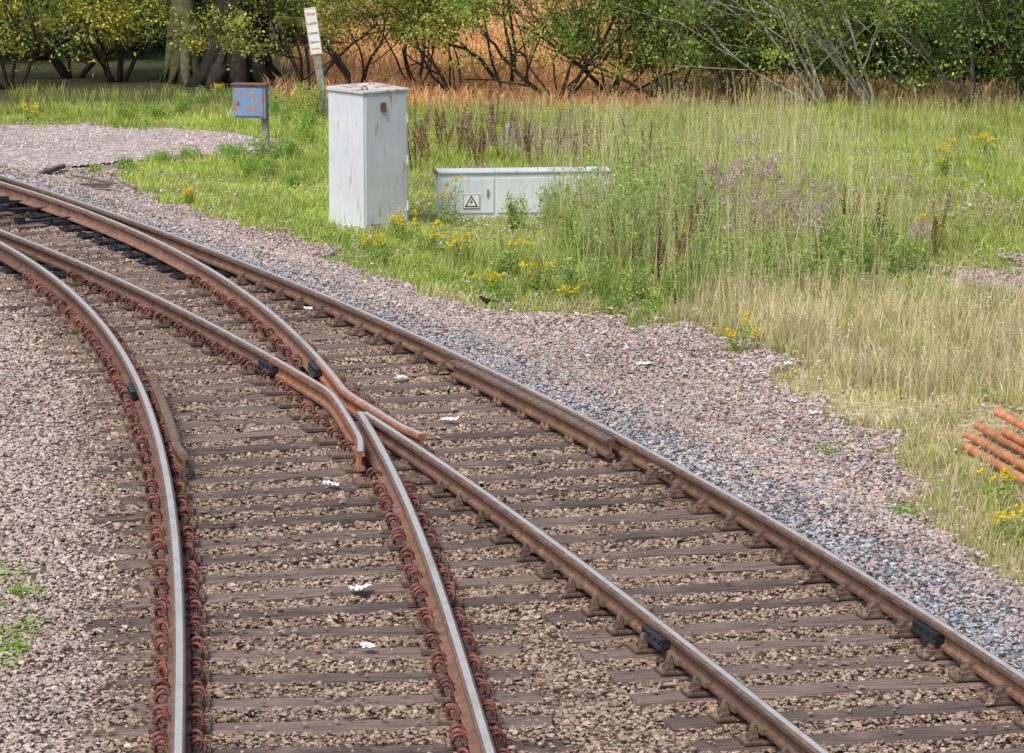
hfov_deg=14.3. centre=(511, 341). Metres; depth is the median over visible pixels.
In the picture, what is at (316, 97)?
weed
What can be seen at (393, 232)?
ragwort plant
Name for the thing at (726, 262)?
tall weed
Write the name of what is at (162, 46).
broad leaved bush
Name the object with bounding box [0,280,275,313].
crossing timber
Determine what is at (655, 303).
weed
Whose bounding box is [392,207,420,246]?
ragwort plant
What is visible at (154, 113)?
weed
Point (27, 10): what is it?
broad leaved bush
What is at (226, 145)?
weed
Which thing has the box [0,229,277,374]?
running rail
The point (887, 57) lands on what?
willow bush
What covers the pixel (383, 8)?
hawthorn bush
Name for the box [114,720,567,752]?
wooden sleeper
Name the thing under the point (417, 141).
dock plant
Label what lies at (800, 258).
tall weed
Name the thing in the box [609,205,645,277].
dock plant
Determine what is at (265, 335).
crossing timber
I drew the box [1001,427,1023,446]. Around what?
rusty pipe
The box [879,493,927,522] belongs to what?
weed
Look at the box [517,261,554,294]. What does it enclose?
ragwort plant
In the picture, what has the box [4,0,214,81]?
broad leaved bush
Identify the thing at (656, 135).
tall weed
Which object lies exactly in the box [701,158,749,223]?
thistle plant
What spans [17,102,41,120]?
ragwort plant
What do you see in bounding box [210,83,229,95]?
ragwort plant
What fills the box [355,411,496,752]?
running rail
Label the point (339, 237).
weed
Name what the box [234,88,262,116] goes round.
door
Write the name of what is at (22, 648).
weed
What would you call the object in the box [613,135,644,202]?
tall weed
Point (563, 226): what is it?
tall weed
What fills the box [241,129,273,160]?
weed
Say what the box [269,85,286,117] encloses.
weed
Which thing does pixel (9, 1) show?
broad leaved bush
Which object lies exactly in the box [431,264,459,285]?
weed
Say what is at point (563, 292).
ragwort plant
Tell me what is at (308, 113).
weed
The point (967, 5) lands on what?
willow bush
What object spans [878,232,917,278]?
tall weed
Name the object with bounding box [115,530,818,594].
crossing timber
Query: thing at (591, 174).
tall weed
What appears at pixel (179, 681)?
running rail
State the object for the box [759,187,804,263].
thistle plant
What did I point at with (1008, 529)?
ragwort plant
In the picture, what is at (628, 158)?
tall weed
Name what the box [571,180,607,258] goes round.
tall weed
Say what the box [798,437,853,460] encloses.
weed
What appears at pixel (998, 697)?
wooden sleeper
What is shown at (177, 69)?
oak tree
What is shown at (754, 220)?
thistle plant
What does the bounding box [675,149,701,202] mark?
tall weed
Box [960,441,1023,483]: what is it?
rusty pipe
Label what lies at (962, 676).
wooden sleeper
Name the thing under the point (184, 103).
weed
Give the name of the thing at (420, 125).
dock plant
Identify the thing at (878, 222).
tall weed
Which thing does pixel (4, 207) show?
stretcher bar
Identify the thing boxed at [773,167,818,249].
thistle plant
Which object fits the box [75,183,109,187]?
timber board
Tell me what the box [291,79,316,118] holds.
weed
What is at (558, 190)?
tall weed
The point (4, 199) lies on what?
stretcher bar
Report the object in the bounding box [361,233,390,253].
ragwort plant
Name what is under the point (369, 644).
litter scrap
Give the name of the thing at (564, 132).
dock plant
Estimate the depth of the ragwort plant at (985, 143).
48.67 m
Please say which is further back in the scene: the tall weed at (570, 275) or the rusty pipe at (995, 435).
the tall weed at (570, 275)
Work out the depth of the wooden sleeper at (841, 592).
25.41 m
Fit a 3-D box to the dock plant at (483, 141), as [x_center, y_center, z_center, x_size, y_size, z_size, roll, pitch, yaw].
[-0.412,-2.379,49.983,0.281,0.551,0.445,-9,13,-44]
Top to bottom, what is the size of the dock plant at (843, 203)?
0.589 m
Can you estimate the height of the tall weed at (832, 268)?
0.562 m
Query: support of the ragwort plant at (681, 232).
on the ground at (146, 72)
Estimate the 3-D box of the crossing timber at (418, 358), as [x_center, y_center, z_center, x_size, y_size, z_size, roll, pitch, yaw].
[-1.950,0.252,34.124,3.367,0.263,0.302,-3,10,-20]
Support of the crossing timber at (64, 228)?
on the ground at (146, 72)
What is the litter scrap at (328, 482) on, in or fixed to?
on the crossing timber at (625, 464)
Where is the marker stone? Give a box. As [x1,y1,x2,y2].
[505,123,515,141]
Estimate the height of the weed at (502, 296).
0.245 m
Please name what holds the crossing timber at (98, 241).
on the ground at (146, 72)
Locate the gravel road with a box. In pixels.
[0,124,271,168]
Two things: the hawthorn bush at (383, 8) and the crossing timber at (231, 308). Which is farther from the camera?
the hawthorn bush at (383, 8)
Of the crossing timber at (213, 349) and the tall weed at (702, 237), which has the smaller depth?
the crossing timber at (213, 349)
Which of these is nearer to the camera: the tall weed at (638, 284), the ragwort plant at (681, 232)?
the tall weed at (638, 284)
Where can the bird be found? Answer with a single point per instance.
(486, 301)
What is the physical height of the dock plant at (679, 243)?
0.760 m
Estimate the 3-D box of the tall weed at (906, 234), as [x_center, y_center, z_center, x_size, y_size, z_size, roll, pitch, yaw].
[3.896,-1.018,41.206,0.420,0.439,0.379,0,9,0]
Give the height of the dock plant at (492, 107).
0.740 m
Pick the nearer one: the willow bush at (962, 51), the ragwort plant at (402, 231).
the ragwort plant at (402, 231)
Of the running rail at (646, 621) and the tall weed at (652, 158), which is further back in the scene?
the tall weed at (652, 158)
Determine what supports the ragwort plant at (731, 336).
on the ground at (146, 72)
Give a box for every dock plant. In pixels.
[408,95,427,157]
[408,109,429,172]
[411,119,436,161]
[432,106,469,162]
[432,107,455,148]
[453,106,474,147]
[464,113,488,162]
[466,126,489,167]
[485,89,501,146]
[485,106,515,158]
[512,115,536,157]
[522,128,545,164]
[545,109,567,160]
[570,131,587,166]
[583,117,604,163]
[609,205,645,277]
[621,118,653,179]
[651,209,666,287]
[660,215,693,289]
[670,180,700,266]
[693,198,714,266]
[830,184,858,227]
[851,196,889,257]
[925,189,952,254]
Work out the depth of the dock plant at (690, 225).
40.95 m
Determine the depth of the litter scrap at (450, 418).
31.68 m
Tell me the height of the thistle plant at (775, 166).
1.034 m
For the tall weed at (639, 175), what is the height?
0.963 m
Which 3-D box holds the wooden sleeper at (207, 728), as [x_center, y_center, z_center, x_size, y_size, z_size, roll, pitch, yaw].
[-1.059,2.126,22.545,2.613,0.260,0.282,-1,9,-6]
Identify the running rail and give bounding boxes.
[0,174,467,369]
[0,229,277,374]
[0,241,149,399]
[133,381,190,752]
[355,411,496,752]
[363,412,669,650]
[463,358,674,480]
[656,624,829,752]
[661,459,944,645]
[929,618,1023,704]
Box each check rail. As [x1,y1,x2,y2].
[150,373,188,473]
[450,360,614,458]
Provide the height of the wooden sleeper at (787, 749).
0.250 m
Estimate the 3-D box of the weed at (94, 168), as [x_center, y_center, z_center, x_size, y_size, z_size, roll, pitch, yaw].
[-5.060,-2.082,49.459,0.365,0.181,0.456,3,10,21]
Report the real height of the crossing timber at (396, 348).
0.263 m
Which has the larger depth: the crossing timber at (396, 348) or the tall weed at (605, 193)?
the tall weed at (605, 193)
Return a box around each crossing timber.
[0,202,27,207]
[0,205,44,216]
[0,211,58,224]
[0,217,79,232]
[0,250,155,266]
[0,256,207,275]
[0,264,224,283]
[0,270,247,294]
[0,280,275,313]
[8,273,255,302]
[12,224,94,239]
[26,243,141,257]
[30,230,111,244]
[30,288,295,322]
[38,297,315,328]
[43,322,374,360]
[44,314,354,349]
[45,236,125,251]
[50,305,334,339]
[50,331,394,370]
[66,341,414,380]
[80,350,437,388]
[80,386,492,427]
[83,564,876,637]
[85,375,469,413]
[87,361,452,401]
[88,497,765,558]
[90,468,702,528]
[94,433,586,481]
[96,409,536,452]
[96,546,848,616]
[103,397,514,436]
[104,421,562,465]
[110,481,697,541]
[114,455,646,511]
[114,513,754,576]
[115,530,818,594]
[116,446,622,494]
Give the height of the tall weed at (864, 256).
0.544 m
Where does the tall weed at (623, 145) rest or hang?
on the ground at (146, 72)
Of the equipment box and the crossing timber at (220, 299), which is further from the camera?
the equipment box
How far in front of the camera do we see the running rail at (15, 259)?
36.59 m
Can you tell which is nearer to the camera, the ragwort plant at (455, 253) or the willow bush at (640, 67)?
the ragwort plant at (455, 253)
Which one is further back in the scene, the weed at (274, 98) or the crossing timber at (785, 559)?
the weed at (274, 98)
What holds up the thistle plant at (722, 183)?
on the ground at (146, 72)
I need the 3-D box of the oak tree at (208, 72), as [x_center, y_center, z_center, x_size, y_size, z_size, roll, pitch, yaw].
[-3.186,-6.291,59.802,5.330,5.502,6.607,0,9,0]
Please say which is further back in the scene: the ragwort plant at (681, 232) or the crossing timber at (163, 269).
the ragwort plant at (681, 232)
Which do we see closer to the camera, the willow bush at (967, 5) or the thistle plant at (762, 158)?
the thistle plant at (762, 158)
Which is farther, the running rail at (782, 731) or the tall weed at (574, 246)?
the tall weed at (574, 246)
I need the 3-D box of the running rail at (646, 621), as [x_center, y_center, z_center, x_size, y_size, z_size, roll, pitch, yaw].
[-0.071,1.184,27.500,0.157,0.147,7.605,-2,9,-15]
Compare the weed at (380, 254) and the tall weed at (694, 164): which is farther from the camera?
the tall weed at (694, 164)
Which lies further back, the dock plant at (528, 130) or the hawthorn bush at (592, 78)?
the hawthorn bush at (592, 78)
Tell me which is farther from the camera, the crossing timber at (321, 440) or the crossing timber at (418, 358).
the crossing timber at (418, 358)
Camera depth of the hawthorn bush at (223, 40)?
58.92 m
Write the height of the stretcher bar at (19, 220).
0.071 m
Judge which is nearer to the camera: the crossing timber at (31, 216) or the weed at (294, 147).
the crossing timber at (31, 216)
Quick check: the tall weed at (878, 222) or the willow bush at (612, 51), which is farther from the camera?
the willow bush at (612, 51)
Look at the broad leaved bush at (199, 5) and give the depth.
65.49 m
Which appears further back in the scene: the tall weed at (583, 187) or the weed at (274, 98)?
the weed at (274, 98)
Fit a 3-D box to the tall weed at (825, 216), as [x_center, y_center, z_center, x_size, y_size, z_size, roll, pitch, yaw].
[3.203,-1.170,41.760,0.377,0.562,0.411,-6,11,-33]
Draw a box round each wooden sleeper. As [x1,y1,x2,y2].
[81,699,556,745]
[94,607,513,648]
[110,628,522,669]
[111,673,543,719]
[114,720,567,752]
[115,651,530,692]
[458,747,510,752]
[537,582,913,629]
[562,600,936,649]
[574,618,970,668]
[604,643,1011,691]
[625,660,993,712]
[662,684,1023,736]
[687,713,1023,752]
[780,746,1023,752]
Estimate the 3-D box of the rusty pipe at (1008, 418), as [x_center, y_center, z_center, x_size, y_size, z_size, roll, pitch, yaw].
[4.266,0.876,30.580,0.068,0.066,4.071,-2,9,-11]
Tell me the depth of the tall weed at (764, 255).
39.38 m
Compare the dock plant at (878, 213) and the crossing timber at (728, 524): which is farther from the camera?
the dock plant at (878, 213)
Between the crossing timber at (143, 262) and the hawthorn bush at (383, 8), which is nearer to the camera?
the crossing timber at (143, 262)
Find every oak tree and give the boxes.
[138,0,208,84]
[184,0,287,88]
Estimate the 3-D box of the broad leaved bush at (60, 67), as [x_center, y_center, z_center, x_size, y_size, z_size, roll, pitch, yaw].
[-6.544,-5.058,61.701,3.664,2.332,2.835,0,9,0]
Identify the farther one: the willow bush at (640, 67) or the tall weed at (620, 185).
the willow bush at (640, 67)
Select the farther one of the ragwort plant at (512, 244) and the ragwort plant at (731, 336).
the ragwort plant at (512, 244)
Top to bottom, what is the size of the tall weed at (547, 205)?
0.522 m
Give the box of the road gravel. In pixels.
[0,118,1023,295]
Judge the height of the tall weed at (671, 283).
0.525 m
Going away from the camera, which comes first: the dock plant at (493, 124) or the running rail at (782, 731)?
the running rail at (782, 731)
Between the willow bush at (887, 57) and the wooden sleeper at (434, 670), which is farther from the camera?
the willow bush at (887, 57)
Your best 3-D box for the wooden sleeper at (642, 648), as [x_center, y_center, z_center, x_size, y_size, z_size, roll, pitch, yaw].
[1.575,1.813,24.425,2.446,0.250,0.253,-2,9,-14]
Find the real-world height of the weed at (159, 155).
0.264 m
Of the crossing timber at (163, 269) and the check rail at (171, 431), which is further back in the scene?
the crossing timber at (163, 269)
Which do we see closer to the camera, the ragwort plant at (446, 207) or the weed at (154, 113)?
the ragwort plant at (446, 207)
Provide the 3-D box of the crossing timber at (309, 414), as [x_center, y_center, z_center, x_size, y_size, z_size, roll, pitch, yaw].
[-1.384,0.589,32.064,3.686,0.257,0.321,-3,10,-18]
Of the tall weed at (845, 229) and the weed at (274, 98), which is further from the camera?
the weed at (274, 98)
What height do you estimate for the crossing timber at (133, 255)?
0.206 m
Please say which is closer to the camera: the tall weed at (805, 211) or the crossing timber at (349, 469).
the crossing timber at (349, 469)
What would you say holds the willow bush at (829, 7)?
on the ground at (146, 72)
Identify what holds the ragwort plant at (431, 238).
on the ground at (146, 72)
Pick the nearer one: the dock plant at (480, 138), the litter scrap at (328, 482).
the litter scrap at (328, 482)
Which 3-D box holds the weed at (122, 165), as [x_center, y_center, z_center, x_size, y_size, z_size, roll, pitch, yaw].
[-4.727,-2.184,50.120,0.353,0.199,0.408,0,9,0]
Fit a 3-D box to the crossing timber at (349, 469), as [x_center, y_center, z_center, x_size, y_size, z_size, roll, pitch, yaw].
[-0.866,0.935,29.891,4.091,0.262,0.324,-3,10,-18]
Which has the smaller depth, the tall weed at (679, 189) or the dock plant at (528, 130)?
the tall weed at (679, 189)
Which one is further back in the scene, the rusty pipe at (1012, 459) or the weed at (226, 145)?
the weed at (226, 145)
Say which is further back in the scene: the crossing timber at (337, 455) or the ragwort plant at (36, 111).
the ragwort plant at (36, 111)
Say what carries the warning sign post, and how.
on the ground at (146, 72)
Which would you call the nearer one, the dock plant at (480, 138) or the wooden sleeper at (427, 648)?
the wooden sleeper at (427, 648)
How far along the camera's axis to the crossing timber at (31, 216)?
43.89 m
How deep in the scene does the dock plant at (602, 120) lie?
49.95 m
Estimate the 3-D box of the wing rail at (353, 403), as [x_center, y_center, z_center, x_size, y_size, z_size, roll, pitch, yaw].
[-1.178,0.488,31.843,0.197,0.147,3.500,-2,9,-15]
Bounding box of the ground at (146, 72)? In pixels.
[0,0,1023,752]
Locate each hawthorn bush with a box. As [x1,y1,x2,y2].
[171,0,476,90]
[204,0,437,83]
[250,0,476,84]
[274,0,509,95]
[346,0,621,88]
[389,0,880,102]
[399,0,757,99]
[481,0,797,96]
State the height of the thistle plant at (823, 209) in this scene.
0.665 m
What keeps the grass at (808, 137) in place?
on the ground at (146, 72)
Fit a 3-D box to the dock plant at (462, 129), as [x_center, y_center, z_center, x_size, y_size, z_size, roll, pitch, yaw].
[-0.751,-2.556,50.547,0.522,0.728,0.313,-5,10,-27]
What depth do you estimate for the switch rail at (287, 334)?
40.01 m
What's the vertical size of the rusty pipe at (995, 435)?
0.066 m
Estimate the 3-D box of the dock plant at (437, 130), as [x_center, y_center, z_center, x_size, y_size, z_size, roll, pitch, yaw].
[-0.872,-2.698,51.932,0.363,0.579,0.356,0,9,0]
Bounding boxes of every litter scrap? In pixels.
[323,480,338,485]
[349,584,371,590]
[356,642,374,648]
[394,375,407,378]
[441,417,458,420]
[635,361,652,364]
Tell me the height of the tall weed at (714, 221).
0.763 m
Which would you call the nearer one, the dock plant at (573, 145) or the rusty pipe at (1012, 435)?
the rusty pipe at (1012, 435)
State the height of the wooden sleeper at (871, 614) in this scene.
0.250 m
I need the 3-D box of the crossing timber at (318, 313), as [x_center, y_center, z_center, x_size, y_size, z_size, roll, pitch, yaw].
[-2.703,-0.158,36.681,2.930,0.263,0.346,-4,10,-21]
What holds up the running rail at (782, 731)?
on the wooden sleeper at (667, 670)
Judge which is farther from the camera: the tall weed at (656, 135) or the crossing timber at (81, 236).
the tall weed at (656, 135)
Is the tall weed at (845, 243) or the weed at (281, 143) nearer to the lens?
the tall weed at (845, 243)
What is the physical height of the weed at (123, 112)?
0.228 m
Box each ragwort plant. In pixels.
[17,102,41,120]
[180,187,198,206]
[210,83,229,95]
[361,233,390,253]
[385,214,404,240]
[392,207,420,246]
[409,218,446,254]
[436,174,465,226]
[444,233,476,264]
[469,268,506,293]
[506,238,535,271]
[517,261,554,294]
[550,283,580,304]
[664,212,698,252]
[722,312,764,355]
[915,213,942,237]
[931,138,956,177]
[969,132,995,156]
[973,466,1020,514]
[986,504,1023,545]
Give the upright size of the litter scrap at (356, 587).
0.025 m
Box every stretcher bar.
[0,196,22,202]
[0,204,44,210]
[14,216,70,223]
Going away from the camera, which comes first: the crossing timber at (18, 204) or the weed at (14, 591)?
the weed at (14, 591)
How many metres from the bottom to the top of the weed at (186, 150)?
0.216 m
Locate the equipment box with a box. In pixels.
[230,82,268,147]
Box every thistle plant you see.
[696,174,730,237]
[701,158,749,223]
[717,130,774,227]
[718,160,764,250]
[723,195,768,267]
[726,147,787,238]
[753,153,796,224]
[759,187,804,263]
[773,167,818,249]
[780,191,826,273]
[790,202,833,264]
[806,177,841,236]
[907,215,932,261]
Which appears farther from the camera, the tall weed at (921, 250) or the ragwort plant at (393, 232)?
the ragwort plant at (393, 232)
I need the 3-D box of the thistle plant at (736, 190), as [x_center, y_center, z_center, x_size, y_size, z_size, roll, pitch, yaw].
[2.352,-1.383,41.962,0.458,0.976,0.469,0,9,0]
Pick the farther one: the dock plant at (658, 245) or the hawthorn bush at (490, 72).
the hawthorn bush at (490, 72)
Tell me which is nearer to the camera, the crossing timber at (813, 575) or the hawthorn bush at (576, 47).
the crossing timber at (813, 575)
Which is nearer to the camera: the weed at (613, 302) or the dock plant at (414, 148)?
the weed at (613, 302)
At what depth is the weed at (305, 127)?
52.74 m
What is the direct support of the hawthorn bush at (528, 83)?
on the ground at (146, 72)
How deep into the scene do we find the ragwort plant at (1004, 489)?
29.24 m
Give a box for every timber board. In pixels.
[26,164,65,178]
[70,175,117,184]
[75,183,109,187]
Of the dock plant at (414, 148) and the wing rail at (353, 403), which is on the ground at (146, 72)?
the dock plant at (414, 148)
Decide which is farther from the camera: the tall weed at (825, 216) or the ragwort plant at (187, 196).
the ragwort plant at (187, 196)
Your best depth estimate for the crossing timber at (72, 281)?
39.03 m
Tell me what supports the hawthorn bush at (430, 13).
on the ground at (146, 72)
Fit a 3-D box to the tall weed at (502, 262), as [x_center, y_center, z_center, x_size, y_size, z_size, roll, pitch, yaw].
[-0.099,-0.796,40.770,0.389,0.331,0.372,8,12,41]
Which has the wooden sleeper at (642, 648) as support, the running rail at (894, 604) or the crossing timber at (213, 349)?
the running rail at (894, 604)
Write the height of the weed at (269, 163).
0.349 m
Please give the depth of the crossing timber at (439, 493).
28.67 m
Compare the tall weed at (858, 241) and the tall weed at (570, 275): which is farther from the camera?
the tall weed at (858, 241)
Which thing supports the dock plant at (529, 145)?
on the ground at (146, 72)
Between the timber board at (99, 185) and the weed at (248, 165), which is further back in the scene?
the weed at (248, 165)
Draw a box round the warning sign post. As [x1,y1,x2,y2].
[304,7,328,118]
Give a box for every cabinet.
[325,80,410,233]
[432,166,610,218]
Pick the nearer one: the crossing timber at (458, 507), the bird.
the crossing timber at (458, 507)
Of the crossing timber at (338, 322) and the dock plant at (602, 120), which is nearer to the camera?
the crossing timber at (338, 322)
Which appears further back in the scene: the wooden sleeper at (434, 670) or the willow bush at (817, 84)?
the willow bush at (817, 84)
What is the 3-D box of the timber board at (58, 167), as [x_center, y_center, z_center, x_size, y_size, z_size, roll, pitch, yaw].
[-5.565,-2.001,48.667,0.082,0.051,1.595,2,9,11]
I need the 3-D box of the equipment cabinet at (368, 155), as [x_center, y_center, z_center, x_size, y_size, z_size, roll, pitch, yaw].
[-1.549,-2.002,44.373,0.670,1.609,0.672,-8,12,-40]
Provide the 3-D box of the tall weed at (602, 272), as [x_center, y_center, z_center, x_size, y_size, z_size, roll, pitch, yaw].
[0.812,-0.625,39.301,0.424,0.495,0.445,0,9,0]
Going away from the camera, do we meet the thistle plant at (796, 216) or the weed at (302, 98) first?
the thistle plant at (796, 216)
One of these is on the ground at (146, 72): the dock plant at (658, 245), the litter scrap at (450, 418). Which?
the dock plant at (658, 245)
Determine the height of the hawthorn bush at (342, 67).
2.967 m
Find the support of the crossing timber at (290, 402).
on the ground at (146, 72)
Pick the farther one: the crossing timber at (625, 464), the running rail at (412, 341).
the running rail at (412, 341)
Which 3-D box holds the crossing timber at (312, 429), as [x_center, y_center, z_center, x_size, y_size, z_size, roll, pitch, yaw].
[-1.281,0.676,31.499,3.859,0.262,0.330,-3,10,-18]
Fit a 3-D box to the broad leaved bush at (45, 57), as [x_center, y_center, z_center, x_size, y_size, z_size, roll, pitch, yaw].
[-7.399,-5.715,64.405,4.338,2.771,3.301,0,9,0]
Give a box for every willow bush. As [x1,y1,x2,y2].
[548,0,756,65]
[589,0,893,99]
[590,0,952,109]
[612,1,834,75]
[641,0,998,105]
[681,0,931,80]
[708,0,1023,96]
[738,0,1023,84]
[819,0,1023,86]
[843,0,1023,106]
[871,0,1023,81]
[887,0,1023,101]
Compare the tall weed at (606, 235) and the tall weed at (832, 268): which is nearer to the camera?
the tall weed at (832, 268)
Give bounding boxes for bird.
[477,295,498,307]
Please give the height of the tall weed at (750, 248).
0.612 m
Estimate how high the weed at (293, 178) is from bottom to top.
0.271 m
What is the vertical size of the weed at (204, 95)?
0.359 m
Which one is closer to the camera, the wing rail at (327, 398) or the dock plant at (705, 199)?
the wing rail at (327, 398)
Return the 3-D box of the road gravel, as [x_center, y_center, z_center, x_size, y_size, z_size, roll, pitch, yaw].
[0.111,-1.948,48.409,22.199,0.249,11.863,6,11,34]
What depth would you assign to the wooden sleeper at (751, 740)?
22.26 m
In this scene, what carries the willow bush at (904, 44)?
on the ground at (146, 72)
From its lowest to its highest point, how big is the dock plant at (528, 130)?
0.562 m
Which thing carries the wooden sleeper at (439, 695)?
on the ground at (146, 72)
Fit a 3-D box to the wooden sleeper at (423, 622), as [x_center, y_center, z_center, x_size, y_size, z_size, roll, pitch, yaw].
[-1.251,1.770,24.769,2.538,0.260,0.316,-1,9,-5]
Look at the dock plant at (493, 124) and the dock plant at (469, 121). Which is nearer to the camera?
the dock plant at (493, 124)
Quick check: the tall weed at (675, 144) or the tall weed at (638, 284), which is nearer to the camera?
the tall weed at (638, 284)
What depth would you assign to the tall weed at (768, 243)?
40.27 m
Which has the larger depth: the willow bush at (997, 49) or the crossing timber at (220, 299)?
the willow bush at (997, 49)
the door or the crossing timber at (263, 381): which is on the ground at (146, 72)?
the crossing timber at (263, 381)
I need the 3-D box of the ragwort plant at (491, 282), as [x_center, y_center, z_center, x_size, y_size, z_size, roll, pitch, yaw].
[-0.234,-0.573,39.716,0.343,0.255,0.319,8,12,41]
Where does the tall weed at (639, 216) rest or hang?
on the ground at (146, 72)
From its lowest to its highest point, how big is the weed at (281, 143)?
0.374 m
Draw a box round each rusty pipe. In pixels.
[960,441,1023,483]
[964,431,1023,470]
[973,421,1023,455]
[993,408,1023,430]
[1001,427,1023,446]
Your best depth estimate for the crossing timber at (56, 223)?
43.34 m
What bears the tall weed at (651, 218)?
on the ground at (146, 72)
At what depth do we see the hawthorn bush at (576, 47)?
57.58 m
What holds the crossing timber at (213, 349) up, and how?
on the ground at (146, 72)
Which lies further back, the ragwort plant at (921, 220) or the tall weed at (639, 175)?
the tall weed at (639, 175)
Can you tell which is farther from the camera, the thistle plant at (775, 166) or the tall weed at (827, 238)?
the thistle plant at (775, 166)
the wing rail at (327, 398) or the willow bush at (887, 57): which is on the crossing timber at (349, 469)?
the wing rail at (327, 398)
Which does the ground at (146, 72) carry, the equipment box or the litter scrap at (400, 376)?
the equipment box
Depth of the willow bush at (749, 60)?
60.92 m
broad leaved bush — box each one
[0,0,55,54]
[0,0,140,89]
[0,0,166,61]
[0,0,197,78]
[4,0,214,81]
[13,0,214,56]
[127,0,307,53]
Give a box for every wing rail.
[269,357,364,470]
[316,359,425,447]
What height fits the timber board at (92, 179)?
0.052 m
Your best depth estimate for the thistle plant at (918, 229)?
41.14 m
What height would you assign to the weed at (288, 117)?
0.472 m
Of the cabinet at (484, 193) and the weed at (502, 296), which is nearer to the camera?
the weed at (502, 296)
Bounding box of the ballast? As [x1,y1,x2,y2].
[0,150,1023,752]
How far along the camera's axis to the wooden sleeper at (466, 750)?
21.63 m
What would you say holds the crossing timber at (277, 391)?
on the ground at (146, 72)
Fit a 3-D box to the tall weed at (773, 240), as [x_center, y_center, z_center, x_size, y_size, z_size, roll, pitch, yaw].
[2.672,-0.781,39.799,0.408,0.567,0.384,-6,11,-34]
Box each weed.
[0,577,46,603]
[0,626,49,660]
[82,162,103,175]
[110,104,138,118]
[112,155,138,169]
[142,145,172,163]
[144,99,174,118]
[171,90,193,114]
[173,144,207,158]
[187,86,210,110]
[211,139,238,155]
[215,143,246,161]
[232,152,260,177]
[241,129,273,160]
[253,153,288,179]
[264,135,294,161]
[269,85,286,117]
[273,93,310,126]
[278,137,304,163]
[278,168,313,189]
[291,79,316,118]
[293,93,322,129]
[294,113,319,141]
[306,81,326,117]
[323,227,357,245]
[357,245,397,265]
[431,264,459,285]
[486,246,522,276]
[486,280,523,305]
[498,190,530,231]
[534,184,568,229]
[549,166,582,219]
[554,194,576,250]
[557,252,584,294]
[563,163,603,222]
[565,202,605,267]
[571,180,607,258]
[575,153,622,213]
[576,252,618,299]
[582,173,626,235]
[585,151,615,176]
[587,195,626,274]
[588,292,631,313]
[599,141,637,225]
[605,127,637,168]
[612,164,658,268]
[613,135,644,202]
[613,147,662,243]
[614,138,657,214]
[618,257,655,304]
[622,167,680,278]
[632,126,674,190]
[635,119,668,160]
[635,156,699,257]
[635,296,675,317]
[637,142,687,225]
[659,249,686,305]
[662,130,695,178]
[671,159,715,229]
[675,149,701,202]
[681,198,717,283]
[690,171,722,248]
[703,226,742,289]
[708,197,752,269]
[722,230,767,286]
[739,243,777,295]
[756,221,786,278]
[765,235,810,286]
[787,187,822,232]
[787,245,824,289]
[794,209,845,274]
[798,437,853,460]
[814,203,838,249]
[814,236,857,289]
[828,212,859,258]
[831,216,860,271]
[839,227,881,277]
[843,230,885,274]
[859,213,892,260]
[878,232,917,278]
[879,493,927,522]
[882,217,914,260]
[894,235,938,276]
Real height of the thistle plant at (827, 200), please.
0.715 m
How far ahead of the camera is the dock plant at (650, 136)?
47.11 m
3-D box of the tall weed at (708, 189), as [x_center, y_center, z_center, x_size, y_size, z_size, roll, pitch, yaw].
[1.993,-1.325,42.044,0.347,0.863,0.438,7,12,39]
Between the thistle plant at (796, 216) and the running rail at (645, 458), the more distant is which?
the thistle plant at (796, 216)
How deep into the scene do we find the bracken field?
60.39 m
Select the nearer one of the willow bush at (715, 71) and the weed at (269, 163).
the weed at (269, 163)
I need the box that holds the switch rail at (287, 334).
[0,181,331,376]
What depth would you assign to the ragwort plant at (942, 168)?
45.72 m
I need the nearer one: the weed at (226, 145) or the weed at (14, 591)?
the weed at (14, 591)
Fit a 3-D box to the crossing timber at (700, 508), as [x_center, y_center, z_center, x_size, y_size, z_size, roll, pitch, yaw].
[-0.526,1.277,27.748,4.722,0.263,0.359,-3,10,-17]
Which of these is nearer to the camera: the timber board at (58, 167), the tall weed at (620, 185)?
the tall weed at (620, 185)
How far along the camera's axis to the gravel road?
52.81 m
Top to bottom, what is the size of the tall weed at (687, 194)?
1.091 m
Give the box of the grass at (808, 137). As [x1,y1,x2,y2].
[0,71,1023,586]
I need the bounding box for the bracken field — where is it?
[261,0,1023,110]
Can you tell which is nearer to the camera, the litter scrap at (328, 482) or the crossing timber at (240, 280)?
the litter scrap at (328, 482)
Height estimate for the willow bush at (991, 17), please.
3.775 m
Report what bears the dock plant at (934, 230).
on the ground at (146, 72)
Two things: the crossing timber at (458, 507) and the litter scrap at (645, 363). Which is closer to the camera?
the crossing timber at (458, 507)
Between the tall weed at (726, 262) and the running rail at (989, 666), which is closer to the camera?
the running rail at (989, 666)
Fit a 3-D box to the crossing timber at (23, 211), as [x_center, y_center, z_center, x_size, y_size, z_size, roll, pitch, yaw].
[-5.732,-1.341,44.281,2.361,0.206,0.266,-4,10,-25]
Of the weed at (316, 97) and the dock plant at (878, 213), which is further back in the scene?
the weed at (316, 97)
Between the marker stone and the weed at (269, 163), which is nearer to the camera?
the weed at (269, 163)
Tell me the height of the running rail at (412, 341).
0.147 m
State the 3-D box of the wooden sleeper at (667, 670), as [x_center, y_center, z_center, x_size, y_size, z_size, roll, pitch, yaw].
[1.731,1.901,23.900,2.410,0.250,0.282,-2,9,-14]
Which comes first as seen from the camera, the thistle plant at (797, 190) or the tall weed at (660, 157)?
the thistle plant at (797, 190)
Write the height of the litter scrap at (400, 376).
0.024 m

